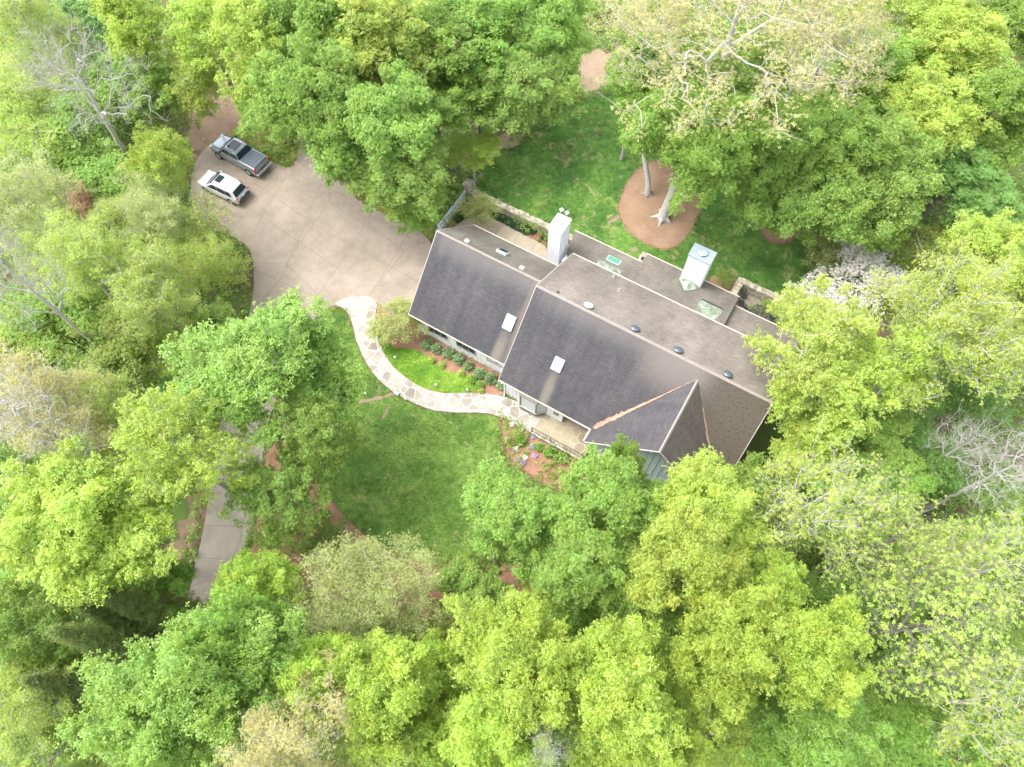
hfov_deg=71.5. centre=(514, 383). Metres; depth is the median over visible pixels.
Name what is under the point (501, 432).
wood chips
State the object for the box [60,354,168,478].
tree
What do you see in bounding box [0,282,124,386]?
tree
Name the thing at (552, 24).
tree
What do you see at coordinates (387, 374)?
flagstone path
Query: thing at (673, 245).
wood chips
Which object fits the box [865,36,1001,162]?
tree
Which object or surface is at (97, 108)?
tree
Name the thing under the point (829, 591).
tree
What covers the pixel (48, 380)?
tree
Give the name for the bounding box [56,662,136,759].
tree
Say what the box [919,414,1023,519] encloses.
tree
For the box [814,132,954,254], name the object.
tree
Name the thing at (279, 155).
mossy verge
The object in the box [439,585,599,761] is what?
tree
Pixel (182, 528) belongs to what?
leaf litter
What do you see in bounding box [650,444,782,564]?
tree
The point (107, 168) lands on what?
tree
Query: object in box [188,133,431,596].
driveway
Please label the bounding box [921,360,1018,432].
tree
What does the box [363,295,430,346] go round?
tree
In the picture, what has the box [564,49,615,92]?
bare dirt
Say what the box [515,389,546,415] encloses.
bay window
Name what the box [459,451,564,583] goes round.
tree
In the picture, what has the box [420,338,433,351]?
shrub
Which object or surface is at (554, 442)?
railing
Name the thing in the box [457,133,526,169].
bare dirt
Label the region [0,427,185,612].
tree
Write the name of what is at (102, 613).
cedar tree
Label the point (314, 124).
tree
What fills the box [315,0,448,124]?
tree
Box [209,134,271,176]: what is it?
pickup truck
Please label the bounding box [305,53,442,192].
tree
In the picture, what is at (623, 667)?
tree
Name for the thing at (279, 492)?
tree
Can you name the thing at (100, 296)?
tree
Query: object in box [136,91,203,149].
tree
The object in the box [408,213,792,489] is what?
house
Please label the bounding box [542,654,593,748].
tree
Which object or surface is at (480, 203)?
tree
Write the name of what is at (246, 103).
tree
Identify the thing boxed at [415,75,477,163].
tree
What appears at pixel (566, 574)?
tree
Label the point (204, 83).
tree
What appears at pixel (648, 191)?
tree
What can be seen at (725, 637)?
tree
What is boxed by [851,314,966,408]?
tree
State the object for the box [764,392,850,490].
tree
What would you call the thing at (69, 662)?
tree
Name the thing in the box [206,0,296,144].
tree
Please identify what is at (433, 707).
tree
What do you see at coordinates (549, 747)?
tree
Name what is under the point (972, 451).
tree
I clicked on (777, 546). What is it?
tree
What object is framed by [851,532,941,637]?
tree
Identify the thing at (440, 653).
tree
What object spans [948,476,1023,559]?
tree
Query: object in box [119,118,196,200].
tree
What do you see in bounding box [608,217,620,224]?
bare dirt
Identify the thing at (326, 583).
tree
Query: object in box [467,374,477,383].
shrub
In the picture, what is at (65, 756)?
tree
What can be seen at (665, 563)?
tree
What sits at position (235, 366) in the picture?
tree
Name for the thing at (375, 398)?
bare dirt
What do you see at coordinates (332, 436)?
tree
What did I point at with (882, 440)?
tree
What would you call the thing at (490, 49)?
tree
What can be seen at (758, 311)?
garden table
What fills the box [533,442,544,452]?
shrub
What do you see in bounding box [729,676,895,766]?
tree
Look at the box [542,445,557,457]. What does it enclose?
shrub
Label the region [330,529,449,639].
tree
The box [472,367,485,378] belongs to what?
shrub
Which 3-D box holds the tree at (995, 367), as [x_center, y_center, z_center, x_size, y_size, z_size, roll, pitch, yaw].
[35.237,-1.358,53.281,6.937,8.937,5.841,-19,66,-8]
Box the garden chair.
[739,288,747,297]
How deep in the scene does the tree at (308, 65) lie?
51.99 m
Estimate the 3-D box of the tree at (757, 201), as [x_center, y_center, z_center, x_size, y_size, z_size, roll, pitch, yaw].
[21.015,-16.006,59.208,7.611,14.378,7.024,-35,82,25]
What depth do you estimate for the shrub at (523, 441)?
54.85 m
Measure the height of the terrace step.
0.200 m
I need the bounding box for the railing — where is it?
[531,427,583,457]
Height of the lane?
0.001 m
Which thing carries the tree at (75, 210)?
on the ground at (766, 432)
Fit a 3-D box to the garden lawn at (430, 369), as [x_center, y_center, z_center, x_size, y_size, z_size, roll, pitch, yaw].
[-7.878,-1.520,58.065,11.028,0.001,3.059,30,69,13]
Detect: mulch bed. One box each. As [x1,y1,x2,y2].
[251,441,563,633]
[375,303,505,395]
[501,420,593,491]
[710,275,736,290]
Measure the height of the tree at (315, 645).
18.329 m
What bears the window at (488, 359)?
in the house
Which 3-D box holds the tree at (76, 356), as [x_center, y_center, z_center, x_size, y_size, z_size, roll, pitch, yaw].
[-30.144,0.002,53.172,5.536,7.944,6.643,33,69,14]
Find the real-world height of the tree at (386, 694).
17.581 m
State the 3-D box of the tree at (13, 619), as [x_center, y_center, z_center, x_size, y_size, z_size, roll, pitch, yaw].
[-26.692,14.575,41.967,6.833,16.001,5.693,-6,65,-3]
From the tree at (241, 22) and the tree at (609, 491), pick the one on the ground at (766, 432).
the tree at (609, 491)
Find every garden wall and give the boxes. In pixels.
[471,189,572,244]
[730,277,790,311]
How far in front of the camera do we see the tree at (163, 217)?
53.72 m
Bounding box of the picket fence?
[437,190,467,229]
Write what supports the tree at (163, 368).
on the ground at (766, 432)
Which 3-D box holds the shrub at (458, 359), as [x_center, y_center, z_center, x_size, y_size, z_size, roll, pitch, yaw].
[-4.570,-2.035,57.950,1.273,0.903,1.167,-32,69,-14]
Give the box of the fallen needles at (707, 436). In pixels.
[700,391,710,450]
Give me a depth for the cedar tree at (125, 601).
41.70 m
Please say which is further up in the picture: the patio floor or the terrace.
the patio floor
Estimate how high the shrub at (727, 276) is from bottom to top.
2.014 m
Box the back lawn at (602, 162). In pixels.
[467,94,827,297]
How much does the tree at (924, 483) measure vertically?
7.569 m
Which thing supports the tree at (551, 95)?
on the ground at (766, 432)
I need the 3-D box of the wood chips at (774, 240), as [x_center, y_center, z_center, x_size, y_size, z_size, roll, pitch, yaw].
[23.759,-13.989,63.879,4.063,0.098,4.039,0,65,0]
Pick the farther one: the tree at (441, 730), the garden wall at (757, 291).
the garden wall at (757, 291)
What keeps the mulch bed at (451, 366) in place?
on the ground at (766, 432)
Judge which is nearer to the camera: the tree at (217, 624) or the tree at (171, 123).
the tree at (217, 624)
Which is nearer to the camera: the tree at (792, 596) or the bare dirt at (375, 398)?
the tree at (792, 596)
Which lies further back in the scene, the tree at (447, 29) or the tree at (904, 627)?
the tree at (447, 29)
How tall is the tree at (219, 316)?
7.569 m
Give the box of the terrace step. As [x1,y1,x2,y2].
[534,414,549,433]
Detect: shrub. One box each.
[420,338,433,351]
[428,356,435,363]
[430,342,441,354]
[438,360,445,368]
[441,347,455,360]
[452,353,464,366]
[457,369,464,377]
[462,359,473,371]
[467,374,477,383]
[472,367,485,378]
[475,380,484,388]
[478,387,484,393]
[483,372,497,385]
[496,380,505,390]
[512,432,526,446]
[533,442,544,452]
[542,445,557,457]
[556,450,568,464]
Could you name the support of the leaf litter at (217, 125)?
on the ground at (766, 432)
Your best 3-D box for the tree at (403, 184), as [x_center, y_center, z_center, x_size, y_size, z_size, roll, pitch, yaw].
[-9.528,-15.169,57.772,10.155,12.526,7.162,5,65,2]
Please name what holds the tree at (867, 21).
on the mulch ring at (768, 235)
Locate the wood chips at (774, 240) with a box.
[760,220,796,245]
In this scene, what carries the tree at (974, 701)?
on the ground at (766, 432)
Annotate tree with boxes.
[0,0,91,83]
[0,0,177,161]
[0,30,75,145]
[0,91,69,198]
[0,136,113,297]
[0,192,100,282]
[0,208,139,383]
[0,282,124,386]
[0,301,70,397]
[0,336,140,481]
[0,350,151,493]
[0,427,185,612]
[0,437,48,521]
[0,534,86,612]
[0,575,95,678]
[0,636,117,717]
[0,643,93,766]
[0,695,98,766]
[2,136,110,211]
[5,77,127,161]
[6,18,95,95]
[16,247,108,336]
[19,659,131,710]
[21,205,173,334]
[41,0,112,52]
[43,617,184,665]
[48,601,310,766]
[49,338,151,411]
[51,290,173,392]
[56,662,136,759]
[58,176,114,232]
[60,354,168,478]
[61,45,147,121]
[64,136,167,214]
[76,602,178,642]
[76,715,164,766]
[82,178,180,261]
[87,0,188,128]
[87,584,210,636]
[98,231,211,341]
[102,380,260,512]
[105,54,201,149]
[106,161,217,259]
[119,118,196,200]
[121,545,197,636]
[123,304,197,379]
[129,374,185,426]
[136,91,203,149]
[152,580,311,695]
[154,216,253,301]
[156,284,366,450]
[161,0,249,129]
[162,35,225,119]
[170,190,242,252]
[191,294,239,335]
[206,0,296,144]
[206,646,356,766]
[209,547,304,610]
[215,436,331,549]
[233,54,298,146]
[236,9,367,156]
[241,506,314,558]
[254,0,397,80]
[272,630,371,737]
[273,389,367,481]
[274,528,405,662]
[287,97,365,187]
[296,510,351,569]
[303,627,442,766]
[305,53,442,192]
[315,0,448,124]
[323,711,417,766]
[325,135,456,224]
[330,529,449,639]
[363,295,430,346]
[372,0,499,140]
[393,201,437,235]
[400,595,470,655]
[405,670,460,766]
[406,695,476,766]
[411,624,469,708]
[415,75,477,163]
[422,47,527,153]
[430,0,532,86]
[432,550,517,622]
[434,645,559,766]
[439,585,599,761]
[443,132,501,182]
[456,185,502,224]
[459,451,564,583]
[460,520,517,576]
[468,40,588,136]
[491,0,595,86]
[515,563,556,609]
[518,716,574,766]
[526,519,647,628]
[537,597,609,649]
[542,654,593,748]
[548,440,670,553]
[552,611,694,766]
[581,703,718,766]
[583,0,702,198]
[586,0,886,226]
[604,26,673,114]
[606,429,649,485]
[616,77,708,162]
[618,583,711,676]
[620,500,756,621]
[640,35,799,123]
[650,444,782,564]
[651,631,704,729]
[657,75,793,216]
[664,575,802,740]
[685,692,767,766]
[710,450,790,532]
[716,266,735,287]
[723,159,802,235]
[727,589,879,721]
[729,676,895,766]
[736,541,812,634]
[739,83,860,189]
[742,271,884,414]
[742,414,901,587]
[746,659,809,738]
[750,488,833,558]
[755,0,911,221]
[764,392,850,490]
[765,152,882,256]
[765,347,903,459]
[781,271,858,326]
[782,462,896,565]
[795,90,929,238]
[797,557,896,650]
[800,224,855,273]
[802,445,975,605]
[809,239,914,317]
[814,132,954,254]
[819,19,934,116]
[821,515,1023,713]
[828,650,903,756]
[829,0,957,39]
[836,390,919,489]
[847,444,942,531]
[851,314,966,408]
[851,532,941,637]
[853,225,1023,416]
[859,689,953,766]
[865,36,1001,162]
[870,613,987,763]
[880,630,1023,766]
[889,219,960,280]
[890,398,976,498]
[892,0,1019,77]
[896,614,1000,704]
[905,135,1017,235]
[908,517,1002,619]
[913,499,1023,633]
[915,254,1023,385]
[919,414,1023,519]
[920,206,1023,319]
[920,401,1022,482]
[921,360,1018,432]
[930,701,1023,766]
[932,579,1023,698]
[938,181,1023,254]
[946,47,1023,173]
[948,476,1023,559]
[949,324,1023,390]
[975,0,1023,70]
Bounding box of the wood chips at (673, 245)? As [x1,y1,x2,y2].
[616,159,703,249]
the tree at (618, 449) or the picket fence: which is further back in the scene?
the picket fence
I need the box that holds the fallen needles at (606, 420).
[593,379,695,428]
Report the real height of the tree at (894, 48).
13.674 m
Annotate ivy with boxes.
[454,199,547,246]
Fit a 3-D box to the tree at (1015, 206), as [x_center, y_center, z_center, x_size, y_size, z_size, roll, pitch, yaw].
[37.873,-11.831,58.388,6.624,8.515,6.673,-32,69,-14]
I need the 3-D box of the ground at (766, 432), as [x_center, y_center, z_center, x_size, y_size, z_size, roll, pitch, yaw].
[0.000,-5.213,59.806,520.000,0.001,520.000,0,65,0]
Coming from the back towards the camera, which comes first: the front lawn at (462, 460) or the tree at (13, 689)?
the front lawn at (462, 460)
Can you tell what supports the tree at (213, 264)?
on the ground at (766, 432)
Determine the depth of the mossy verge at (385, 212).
64.86 m
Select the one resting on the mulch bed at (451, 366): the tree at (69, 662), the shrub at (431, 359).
the shrub at (431, 359)
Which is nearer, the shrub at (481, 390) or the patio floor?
the shrub at (481, 390)
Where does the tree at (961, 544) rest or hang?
on the ground at (766, 432)
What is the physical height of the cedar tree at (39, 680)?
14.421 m
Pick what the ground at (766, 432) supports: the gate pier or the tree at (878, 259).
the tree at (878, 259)
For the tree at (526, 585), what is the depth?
44.47 m
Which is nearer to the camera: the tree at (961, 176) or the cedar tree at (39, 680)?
the cedar tree at (39, 680)
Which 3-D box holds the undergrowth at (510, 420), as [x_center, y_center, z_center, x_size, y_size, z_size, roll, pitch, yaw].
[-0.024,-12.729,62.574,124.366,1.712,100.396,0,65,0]
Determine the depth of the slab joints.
62.59 m
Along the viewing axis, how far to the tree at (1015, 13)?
60.68 m
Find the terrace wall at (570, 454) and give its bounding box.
[530,430,581,459]
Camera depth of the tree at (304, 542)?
48.92 m
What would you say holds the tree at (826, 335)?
on the ground at (766, 432)
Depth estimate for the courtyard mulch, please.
63.57 m
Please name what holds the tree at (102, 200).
on the ground at (766, 432)
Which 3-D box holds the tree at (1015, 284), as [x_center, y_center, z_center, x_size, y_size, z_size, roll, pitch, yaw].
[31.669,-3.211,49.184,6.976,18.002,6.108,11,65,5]
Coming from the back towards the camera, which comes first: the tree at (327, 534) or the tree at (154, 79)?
the tree at (154, 79)
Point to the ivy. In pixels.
(502, 220)
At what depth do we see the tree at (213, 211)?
55.41 m
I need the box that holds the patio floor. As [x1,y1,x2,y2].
[732,291,806,350]
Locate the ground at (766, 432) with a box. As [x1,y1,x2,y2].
[0,0,1023,766]
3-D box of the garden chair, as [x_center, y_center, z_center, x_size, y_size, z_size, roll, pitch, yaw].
[19.453,-7.609,60.343,0.603,1.018,0.592,-9,65,-4]
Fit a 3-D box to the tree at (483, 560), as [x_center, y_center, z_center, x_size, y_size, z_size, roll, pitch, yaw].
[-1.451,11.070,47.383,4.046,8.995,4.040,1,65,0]
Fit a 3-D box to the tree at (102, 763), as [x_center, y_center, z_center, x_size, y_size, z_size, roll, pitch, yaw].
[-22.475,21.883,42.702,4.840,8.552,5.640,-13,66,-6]
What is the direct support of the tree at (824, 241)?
on the back lawn at (602, 162)
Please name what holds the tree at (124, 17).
on the ground at (766, 432)
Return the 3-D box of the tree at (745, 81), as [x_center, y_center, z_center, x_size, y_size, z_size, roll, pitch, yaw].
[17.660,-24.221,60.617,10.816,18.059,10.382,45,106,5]
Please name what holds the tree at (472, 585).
on the mulch bed at (507, 576)
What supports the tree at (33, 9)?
on the ground at (766, 432)
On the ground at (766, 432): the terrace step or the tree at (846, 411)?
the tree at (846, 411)
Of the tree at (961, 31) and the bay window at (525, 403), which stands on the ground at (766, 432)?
the tree at (961, 31)
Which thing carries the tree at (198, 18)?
on the mossy verge at (279, 155)
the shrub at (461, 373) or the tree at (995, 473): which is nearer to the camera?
the tree at (995, 473)
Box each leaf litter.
[162,427,215,597]
[184,80,243,168]
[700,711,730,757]
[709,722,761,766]
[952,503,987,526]
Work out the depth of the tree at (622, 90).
57.89 m
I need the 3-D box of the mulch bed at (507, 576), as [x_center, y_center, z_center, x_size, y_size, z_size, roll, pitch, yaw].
[-9.149,12.930,51.342,25.409,0.001,9.274,25,68,11]
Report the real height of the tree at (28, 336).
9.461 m
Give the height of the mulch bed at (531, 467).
0.001 m
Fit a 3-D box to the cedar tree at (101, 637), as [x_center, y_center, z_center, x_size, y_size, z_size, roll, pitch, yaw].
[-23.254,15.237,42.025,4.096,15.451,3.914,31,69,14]
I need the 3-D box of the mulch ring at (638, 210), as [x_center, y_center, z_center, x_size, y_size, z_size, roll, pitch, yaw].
[13.357,-16.666,65.132,7.120,0.001,9.878,24,67,11]
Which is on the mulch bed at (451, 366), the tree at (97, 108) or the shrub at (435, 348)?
the shrub at (435, 348)
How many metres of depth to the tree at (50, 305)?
43.71 m
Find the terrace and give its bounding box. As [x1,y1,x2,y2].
[541,417,590,457]
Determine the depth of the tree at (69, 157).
58.96 m
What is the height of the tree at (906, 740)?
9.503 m
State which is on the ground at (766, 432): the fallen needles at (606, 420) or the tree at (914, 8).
the tree at (914, 8)
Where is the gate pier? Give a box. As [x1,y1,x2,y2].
[462,178,473,197]
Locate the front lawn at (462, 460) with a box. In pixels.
[298,306,525,562]
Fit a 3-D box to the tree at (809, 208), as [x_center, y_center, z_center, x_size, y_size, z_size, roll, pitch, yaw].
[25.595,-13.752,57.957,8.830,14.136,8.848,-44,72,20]
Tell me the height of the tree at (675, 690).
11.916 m
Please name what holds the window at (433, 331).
in the house
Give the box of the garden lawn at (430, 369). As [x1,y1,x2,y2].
[377,332,477,392]
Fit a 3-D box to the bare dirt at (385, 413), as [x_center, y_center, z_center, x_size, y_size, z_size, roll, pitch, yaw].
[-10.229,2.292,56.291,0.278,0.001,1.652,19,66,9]
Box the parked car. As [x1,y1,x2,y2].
[198,170,249,204]
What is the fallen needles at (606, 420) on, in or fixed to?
on the house
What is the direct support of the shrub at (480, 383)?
on the mulch bed at (451, 366)
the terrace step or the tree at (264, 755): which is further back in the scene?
the terrace step
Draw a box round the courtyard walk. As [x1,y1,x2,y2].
[455,216,546,258]
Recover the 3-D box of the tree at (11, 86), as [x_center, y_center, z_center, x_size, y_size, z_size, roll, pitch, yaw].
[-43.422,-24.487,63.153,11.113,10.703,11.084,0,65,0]
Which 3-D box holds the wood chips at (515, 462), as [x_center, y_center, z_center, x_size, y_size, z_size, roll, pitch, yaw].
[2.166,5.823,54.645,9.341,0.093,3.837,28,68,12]
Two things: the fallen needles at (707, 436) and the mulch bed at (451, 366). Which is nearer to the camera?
the fallen needles at (707, 436)
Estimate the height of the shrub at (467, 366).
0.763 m
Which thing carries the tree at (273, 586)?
on the ground at (766, 432)
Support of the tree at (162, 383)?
on the ground at (766, 432)
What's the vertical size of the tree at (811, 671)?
20.511 m
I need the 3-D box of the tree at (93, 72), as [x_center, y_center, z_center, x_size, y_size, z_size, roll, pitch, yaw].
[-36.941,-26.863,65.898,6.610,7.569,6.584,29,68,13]
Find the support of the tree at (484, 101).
on the ground at (766, 432)
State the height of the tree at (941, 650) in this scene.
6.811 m
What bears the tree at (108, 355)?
on the ground at (766, 432)
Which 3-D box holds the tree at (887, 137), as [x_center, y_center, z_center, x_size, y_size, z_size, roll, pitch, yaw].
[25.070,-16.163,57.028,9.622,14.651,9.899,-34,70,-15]
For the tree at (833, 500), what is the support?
on the ground at (766, 432)
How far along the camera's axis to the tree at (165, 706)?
31.98 m
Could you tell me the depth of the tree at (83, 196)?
57.57 m
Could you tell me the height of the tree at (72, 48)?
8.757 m
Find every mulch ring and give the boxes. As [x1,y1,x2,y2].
[619,161,701,248]
[761,218,796,244]
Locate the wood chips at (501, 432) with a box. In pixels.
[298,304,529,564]
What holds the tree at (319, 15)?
on the ground at (766, 432)
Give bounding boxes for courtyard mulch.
[447,205,568,249]
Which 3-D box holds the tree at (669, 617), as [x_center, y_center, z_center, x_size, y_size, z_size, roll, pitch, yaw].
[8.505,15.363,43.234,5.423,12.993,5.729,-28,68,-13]
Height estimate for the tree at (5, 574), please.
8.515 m
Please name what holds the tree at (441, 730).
on the ground at (766, 432)
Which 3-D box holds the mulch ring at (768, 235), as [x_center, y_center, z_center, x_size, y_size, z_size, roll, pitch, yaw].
[23.804,-13.936,63.858,3.511,0.001,3.552,0,65,0]
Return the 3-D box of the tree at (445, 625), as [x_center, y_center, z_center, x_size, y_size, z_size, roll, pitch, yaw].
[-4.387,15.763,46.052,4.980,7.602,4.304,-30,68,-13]
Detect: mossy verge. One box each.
[231,88,299,166]
[347,177,435,235]
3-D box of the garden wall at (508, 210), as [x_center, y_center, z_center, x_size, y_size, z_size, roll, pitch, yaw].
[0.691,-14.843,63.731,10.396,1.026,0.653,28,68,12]
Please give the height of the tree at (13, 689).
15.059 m
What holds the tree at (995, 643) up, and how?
on the ground at (766, 432)
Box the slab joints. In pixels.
[193,173,535,591]
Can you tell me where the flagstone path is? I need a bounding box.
[336,296,541,431]
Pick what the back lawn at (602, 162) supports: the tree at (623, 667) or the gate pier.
the gate pier
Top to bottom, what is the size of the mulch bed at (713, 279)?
0.001 m
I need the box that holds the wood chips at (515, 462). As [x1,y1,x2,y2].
[498,418,564,491]
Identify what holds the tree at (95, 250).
on the ground at (766, 432)
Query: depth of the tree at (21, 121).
58.75 m
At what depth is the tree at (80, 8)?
65.03 m
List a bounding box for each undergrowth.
[0,0,1023,766]
[0,0,1023,766]
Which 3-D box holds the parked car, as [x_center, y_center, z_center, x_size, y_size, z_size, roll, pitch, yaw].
[-26.628,-18.111,64.813,4.840,1.767,2.220,26,68,12]
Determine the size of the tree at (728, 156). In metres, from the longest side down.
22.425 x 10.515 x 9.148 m
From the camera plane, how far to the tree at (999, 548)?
40.29 m
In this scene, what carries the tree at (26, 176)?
on the ground at (766, 432)
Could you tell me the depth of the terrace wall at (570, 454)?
54.78 m
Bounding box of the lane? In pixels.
[171,401,269,750]
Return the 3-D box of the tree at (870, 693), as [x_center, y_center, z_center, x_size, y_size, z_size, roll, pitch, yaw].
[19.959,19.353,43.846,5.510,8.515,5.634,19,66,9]
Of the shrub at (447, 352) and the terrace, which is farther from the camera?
the shrub at (447, 352)
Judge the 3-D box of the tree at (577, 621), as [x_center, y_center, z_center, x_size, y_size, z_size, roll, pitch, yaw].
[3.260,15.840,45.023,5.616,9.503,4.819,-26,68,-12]
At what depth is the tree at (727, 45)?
46.84 m
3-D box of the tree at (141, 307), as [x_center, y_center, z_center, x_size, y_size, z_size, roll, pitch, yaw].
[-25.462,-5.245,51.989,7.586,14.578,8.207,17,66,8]
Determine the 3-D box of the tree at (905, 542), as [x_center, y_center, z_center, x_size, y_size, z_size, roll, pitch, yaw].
[20.290,10.133,42.747,7.527,18.317,7.068,-40,71,-17]
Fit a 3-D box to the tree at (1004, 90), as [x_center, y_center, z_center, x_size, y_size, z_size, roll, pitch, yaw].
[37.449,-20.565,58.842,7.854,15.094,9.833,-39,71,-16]
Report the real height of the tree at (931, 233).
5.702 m
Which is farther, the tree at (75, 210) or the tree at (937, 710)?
the tree at (75, 210)
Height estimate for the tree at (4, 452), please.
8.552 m
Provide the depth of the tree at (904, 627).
37.74 m
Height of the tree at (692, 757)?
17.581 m
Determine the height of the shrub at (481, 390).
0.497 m
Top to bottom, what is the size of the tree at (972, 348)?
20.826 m
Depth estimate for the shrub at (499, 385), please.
56.83 m
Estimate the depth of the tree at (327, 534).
49.46 m
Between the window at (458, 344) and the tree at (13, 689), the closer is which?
the tree at (13, 689)
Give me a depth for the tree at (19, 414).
39.31 m
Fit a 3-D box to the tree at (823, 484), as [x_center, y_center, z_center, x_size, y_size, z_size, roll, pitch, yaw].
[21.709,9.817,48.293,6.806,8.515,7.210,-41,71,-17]
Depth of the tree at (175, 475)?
39.25 m
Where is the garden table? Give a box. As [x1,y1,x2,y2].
[751,305,768,318]
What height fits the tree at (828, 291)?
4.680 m
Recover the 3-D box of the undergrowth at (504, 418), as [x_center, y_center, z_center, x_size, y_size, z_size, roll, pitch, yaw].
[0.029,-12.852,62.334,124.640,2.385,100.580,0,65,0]
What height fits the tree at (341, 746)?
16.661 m
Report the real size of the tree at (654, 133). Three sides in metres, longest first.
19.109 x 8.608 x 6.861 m
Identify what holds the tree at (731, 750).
on the ground at (766, 432)
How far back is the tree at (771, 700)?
40.78 m
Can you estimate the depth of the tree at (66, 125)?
60.40 m
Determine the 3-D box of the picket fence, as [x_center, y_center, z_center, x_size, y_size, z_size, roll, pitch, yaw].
[-5.636,-15.453,63.803,0.340,1.410,4.680,28,68,12]
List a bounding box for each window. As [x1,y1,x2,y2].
[428,326,447,340]
[455,338,475,355]
[486,355,502,368]
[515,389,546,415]
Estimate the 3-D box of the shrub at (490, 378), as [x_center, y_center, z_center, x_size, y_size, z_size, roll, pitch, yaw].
[-1.920,-0.456,57.273,1.250,0.897,1.373,-36,70,-15]
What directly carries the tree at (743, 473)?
on the ground at (766, 432)
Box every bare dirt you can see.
[358,392,393,403]
[381,403,389,420]
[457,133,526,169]
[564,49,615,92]
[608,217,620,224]
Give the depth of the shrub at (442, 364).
57.78 m
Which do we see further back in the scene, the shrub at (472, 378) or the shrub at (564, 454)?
the shrub at (472, 378)
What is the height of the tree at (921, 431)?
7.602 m
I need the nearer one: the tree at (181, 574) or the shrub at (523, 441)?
the tree at (181, 574)
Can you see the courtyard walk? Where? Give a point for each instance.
(507, 232)
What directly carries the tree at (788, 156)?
on the ground at (766, 432)
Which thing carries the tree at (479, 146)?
on the ground at (766, 432)
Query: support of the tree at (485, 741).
on the ground at (766, 432)

